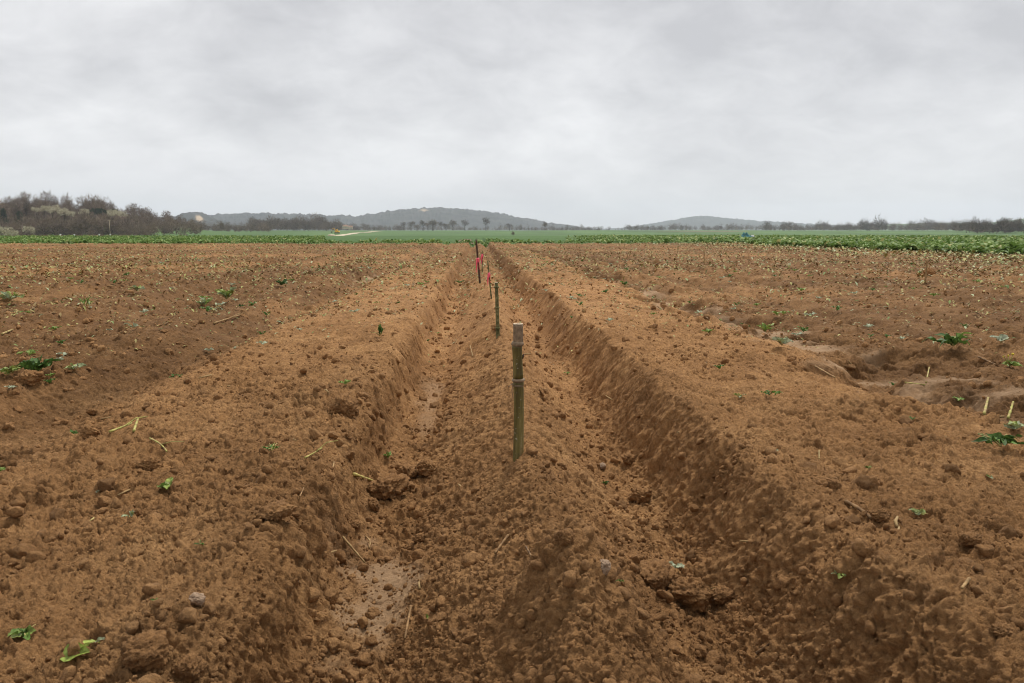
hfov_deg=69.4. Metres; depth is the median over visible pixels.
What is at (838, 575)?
leaf tuft
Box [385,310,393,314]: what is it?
soil clod
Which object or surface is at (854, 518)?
soil clod
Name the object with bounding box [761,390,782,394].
leaf tuft
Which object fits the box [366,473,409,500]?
soil clod
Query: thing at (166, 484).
leaf tuft
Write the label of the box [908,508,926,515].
leaf tuft
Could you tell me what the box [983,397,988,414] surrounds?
straw
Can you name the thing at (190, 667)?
soil clod
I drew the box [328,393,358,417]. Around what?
soil clod
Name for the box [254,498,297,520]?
soil clod
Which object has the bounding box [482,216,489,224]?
bare tree
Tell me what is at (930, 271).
soil clod
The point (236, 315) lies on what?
straw
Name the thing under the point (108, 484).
soil clod
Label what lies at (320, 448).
straw
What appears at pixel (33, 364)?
leaf tuft
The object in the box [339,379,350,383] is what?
leaf scrap
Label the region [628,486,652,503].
soil clod
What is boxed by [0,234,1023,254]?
leafy crop
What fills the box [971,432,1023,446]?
leaf tuft
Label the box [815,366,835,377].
straw
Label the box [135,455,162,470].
soil clod
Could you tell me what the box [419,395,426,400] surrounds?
soil clod
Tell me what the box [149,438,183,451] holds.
straw
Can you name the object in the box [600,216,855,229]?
hills
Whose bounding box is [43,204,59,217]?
blossoming shrub
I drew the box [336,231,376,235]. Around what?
farm track
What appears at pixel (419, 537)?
soil clod
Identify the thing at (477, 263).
cane stake
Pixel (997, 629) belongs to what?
soil clod
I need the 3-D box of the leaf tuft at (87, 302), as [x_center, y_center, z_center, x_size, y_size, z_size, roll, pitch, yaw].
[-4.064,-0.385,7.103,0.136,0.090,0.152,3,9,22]
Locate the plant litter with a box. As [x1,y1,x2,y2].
[0,241,1023,365]
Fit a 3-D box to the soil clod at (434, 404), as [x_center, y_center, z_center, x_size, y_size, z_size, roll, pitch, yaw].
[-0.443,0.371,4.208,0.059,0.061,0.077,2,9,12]
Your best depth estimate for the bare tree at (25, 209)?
437.80 m
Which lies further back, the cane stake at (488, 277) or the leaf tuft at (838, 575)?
the cane stake at (488, 277)
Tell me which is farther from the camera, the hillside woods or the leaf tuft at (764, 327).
the hillside woods
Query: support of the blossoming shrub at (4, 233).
on the green field at (450, 236)
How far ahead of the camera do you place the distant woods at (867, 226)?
1210.94 m
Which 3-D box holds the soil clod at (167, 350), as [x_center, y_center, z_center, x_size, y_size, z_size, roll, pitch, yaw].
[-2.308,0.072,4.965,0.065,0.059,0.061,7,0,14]
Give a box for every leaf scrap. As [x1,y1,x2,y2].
[17,349,38,354]
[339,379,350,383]
[669,561,684,567]
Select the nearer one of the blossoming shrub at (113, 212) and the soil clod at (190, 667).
the soil clod at (190, 667)
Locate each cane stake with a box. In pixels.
[475,239,480,283]
[481,250,482,271]
[487,261,491,298]
[494,282,499,338]
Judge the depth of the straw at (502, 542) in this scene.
1.82 m
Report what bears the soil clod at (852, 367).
on the soil field at (972, 649)
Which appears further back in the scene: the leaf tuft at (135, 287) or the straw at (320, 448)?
the leaf tuft at (135, 287)
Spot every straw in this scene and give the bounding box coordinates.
[108,416,146,432]
[132,418,138,431]
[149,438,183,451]
[213,313,242,323]
[304,440,337,457]
[342,536,364,562]
[404,605,411,639]
[494,534,508,553]
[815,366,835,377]
[961,577,970,588]
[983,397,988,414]
[1007,401,1013,418]
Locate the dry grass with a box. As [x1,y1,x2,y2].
[0,234,130,235]
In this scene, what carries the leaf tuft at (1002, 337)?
on the soil field at (972, 649)
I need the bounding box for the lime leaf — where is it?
[60,637,104,661]
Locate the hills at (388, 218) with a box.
[162,207,592,229]
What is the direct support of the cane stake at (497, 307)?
on the soil field at (972, 649)
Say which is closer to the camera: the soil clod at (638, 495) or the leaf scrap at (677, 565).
the leaf scrap at (677, 565)
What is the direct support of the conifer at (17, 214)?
on the green field at (450, 236)
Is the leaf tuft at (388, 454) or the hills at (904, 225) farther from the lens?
the hills at (904, 225)
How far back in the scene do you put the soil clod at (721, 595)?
1.98 m
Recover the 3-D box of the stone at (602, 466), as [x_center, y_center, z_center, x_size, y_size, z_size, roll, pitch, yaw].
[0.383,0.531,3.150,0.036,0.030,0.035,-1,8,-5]
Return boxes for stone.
[188,592,205,605]
[600,462,605,469]
[600,559,610,575]
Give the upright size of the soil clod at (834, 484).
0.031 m
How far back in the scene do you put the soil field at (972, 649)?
2.50 m
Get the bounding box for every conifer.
[0,208,9,224]
[14,211,21,223]
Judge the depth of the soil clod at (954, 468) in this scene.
2.15 m
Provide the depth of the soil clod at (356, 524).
2.32 m
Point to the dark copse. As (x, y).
(1000, 226)
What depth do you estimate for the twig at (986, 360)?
4.03 m
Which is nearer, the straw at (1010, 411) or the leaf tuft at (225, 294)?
the straw at (1010, 411)
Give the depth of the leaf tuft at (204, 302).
7.38 m
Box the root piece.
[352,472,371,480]
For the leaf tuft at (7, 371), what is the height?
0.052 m
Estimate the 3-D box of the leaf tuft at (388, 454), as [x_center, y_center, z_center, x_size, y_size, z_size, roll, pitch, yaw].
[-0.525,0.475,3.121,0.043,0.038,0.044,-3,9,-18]
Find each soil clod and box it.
[13,369,45,385]
[49,507,66,520]
[70,378,78,385]
[79,424,102,438]
[96,477,115,491]
[120,628,172,673]
[134,345,141,350]
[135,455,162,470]
[164,348,173,354]
[171,652,206,682]
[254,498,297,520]
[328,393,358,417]
[351,519,360,529]
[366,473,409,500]
[368,497,380,512]
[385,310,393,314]
[396,464,417,478]
[412,533,424,542]
[416,459,437,476]
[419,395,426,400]
[422,486,431,497]
[429,401,439,407]
[491,324,501,329]
[557,528,573,546]
[615,500,626,508]
[621,453,635,464]
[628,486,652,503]
[639,558,679,590]
[666,576,711,613]
[685,548,695,561]
[709,585,734,605]
[711,664,726,674]
[802,461,818,469]
[827,479,841,488]
[844,364,855,370]
[845,514,864,524]
[851,473,877,489]
[870,509,889,522]
[899,415,913,423]
[923,268,935,275]
[944,464,960,474]
[958,531,983,547]
[988,622,1013,637]
[998,524,1018,538]
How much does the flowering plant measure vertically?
0.076 m
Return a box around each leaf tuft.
[0,291,24,300]
[0,365,19,375]
[7,624,35,639]
[9,354,59,370]
[64,363,86,369]
[78,297,92,305]
[121,509,134,517]
[123,323,137,327]
[127,285,144,290]
[157,477,172,489]
[196,297,212,305]
[215,287,235,298]
[263,443,279,450]
[276,279,287,284]
[371,324,384,335]
[383,451,391,457]
[757,323,773,331]
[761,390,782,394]
[771,336,793,344]
[831,570,845,578]
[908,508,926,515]
[922,332,972,345]
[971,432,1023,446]
[990,334,1008,342]
[1004,421,1023,429]
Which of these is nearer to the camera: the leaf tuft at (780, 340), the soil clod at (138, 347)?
the leaf tuft at (780, 340)
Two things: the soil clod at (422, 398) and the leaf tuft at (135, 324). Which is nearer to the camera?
the soil clod at (422, 398)
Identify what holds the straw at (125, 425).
on the soil field at (972, 649)
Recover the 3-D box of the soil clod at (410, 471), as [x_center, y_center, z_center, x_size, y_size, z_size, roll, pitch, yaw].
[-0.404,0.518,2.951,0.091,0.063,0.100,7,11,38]
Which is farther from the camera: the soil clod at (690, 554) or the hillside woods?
the hillside woods
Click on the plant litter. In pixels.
(909, 252)
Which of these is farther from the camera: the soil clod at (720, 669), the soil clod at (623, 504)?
the soil clod at (623, 504)
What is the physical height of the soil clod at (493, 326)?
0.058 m
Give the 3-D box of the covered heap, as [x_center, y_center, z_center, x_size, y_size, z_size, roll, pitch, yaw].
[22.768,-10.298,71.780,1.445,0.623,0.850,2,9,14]
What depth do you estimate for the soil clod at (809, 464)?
2.22 m
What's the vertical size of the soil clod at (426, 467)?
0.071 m
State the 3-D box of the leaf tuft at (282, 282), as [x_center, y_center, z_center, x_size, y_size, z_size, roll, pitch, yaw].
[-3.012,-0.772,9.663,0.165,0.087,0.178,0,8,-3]
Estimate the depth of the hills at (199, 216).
1993.42 m
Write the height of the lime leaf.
0.027 m
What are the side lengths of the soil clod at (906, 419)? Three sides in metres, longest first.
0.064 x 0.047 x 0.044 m
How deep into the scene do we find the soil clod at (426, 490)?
2.69 m
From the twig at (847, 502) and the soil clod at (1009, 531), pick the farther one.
the twig at (847, 502)
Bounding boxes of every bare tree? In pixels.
[11,203,26,216]
[22,200,32,217]
[425,219,441,230]
[448,220,458,226]
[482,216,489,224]
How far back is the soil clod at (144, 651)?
1.18 m
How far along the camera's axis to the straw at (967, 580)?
1.36 m
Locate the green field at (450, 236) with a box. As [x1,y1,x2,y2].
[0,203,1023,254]
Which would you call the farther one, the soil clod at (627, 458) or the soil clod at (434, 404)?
the soil clod at (434, 404)
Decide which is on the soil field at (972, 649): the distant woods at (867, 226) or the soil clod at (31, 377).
the soil clod at (31, 377)
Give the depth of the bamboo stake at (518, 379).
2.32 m
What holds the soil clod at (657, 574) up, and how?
on the soil field at (972, 649)
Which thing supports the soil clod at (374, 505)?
on the soil field at (972, 649)
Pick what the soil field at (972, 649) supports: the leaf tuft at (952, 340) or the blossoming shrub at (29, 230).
the leaf tuft at (952, 340)
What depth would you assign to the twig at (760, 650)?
1.70 m
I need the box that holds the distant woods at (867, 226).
[560,213,1023,230]
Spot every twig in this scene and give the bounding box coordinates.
[755,643,768,654]
[844,500,871,520]
[977,356,996,364]
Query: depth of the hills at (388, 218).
2891.57 m
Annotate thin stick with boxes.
[924,260,927,282]
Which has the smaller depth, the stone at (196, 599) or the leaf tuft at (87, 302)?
the stone at (196, 599)
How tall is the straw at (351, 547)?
0.064 m
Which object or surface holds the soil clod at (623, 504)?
on the soil field at (972, 649)
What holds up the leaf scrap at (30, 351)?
on the soil field at (972, 649)
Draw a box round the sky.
[0,0,1023,228]
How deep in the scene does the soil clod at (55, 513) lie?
1.96 m
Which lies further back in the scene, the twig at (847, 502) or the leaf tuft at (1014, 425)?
the leaf tuft at (1014, 425)
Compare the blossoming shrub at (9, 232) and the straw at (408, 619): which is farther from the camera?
the blossoming shrub at (9, 232)
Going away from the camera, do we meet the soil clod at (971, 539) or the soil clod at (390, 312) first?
the soil clod at (971, 539)
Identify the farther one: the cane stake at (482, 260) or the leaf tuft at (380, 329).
the cane stake at (482, 260)
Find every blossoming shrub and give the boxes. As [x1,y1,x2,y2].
[0,226,13,235]
[7,229,18,235]
[22,225,35,233]
[38,206,49,215]
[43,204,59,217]
[56,207,70,220]
[66,210,75,219]
[106,209,117,218]
[117,211,127,216]
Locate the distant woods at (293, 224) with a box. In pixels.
[208,212,600,230]
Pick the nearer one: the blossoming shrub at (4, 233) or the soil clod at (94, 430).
the soil clod at (94, 430)
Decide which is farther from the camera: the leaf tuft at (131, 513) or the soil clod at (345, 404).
the soil clod at (345, 404)
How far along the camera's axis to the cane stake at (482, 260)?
13.11 m
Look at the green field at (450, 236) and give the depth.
610.46 m
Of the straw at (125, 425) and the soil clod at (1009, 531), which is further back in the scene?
the straw at (125, 425)
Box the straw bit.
[894,516,898,527]
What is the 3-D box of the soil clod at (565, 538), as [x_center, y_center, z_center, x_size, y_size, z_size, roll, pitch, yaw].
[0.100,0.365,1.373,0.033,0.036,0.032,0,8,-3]
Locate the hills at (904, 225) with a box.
[841,219,1023,229]
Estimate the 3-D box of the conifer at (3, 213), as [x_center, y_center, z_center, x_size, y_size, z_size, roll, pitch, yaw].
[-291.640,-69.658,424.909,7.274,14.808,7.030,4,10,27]
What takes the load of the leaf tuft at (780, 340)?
on the soil field at (972, 649)
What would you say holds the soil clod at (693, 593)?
on the soil field at (972, 649)
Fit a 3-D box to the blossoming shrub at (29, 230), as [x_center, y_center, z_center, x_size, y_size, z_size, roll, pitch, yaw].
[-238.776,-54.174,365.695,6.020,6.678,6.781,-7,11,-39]
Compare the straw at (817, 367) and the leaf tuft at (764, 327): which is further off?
the leaf tuft at (764, 327)
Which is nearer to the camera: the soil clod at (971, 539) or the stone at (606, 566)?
the stone at (606, 566)
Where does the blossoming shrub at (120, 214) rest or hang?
on the green field at (450, 236)
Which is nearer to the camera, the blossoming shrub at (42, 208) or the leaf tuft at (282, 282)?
the leaf tuft at (282, 282)
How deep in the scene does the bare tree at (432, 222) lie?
1015.88 m
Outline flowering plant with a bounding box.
[1002,353,1021,365]
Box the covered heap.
[741,232,753,236]
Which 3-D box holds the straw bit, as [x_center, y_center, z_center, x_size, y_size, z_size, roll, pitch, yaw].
[0.929,0.433,1.788,0.013,0.010,0.074,4,9,26]
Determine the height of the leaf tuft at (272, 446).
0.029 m
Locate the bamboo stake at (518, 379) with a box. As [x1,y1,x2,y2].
[508,323,524,461]
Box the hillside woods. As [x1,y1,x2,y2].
[0,191,273,235]
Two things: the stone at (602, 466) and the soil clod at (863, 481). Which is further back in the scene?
the stone at (602, 466)
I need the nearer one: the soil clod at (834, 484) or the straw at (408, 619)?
the straw at (408, 619)
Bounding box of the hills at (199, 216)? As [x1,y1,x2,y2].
[172,212,232,229]
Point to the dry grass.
(77, 235)
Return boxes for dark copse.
[951,216,1023,233]
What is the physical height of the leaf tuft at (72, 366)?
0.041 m
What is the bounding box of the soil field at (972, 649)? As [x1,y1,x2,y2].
[0,241,1023,682]
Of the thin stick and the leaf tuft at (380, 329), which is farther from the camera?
the thin stick
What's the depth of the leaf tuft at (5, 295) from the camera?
7.90 m
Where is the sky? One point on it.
(588, 113)
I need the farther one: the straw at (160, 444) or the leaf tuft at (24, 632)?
the straw at (160, 444)
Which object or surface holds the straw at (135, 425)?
on the soil field at (972, 649)
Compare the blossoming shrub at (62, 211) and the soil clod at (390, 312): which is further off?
the blossoming shrub at (62, 211)
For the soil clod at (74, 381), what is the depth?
3.85 m
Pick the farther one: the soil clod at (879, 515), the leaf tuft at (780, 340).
the leaf tuft at (780, 340)
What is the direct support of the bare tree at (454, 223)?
on the green field at (450, 236)
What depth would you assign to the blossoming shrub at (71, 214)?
391.88 m

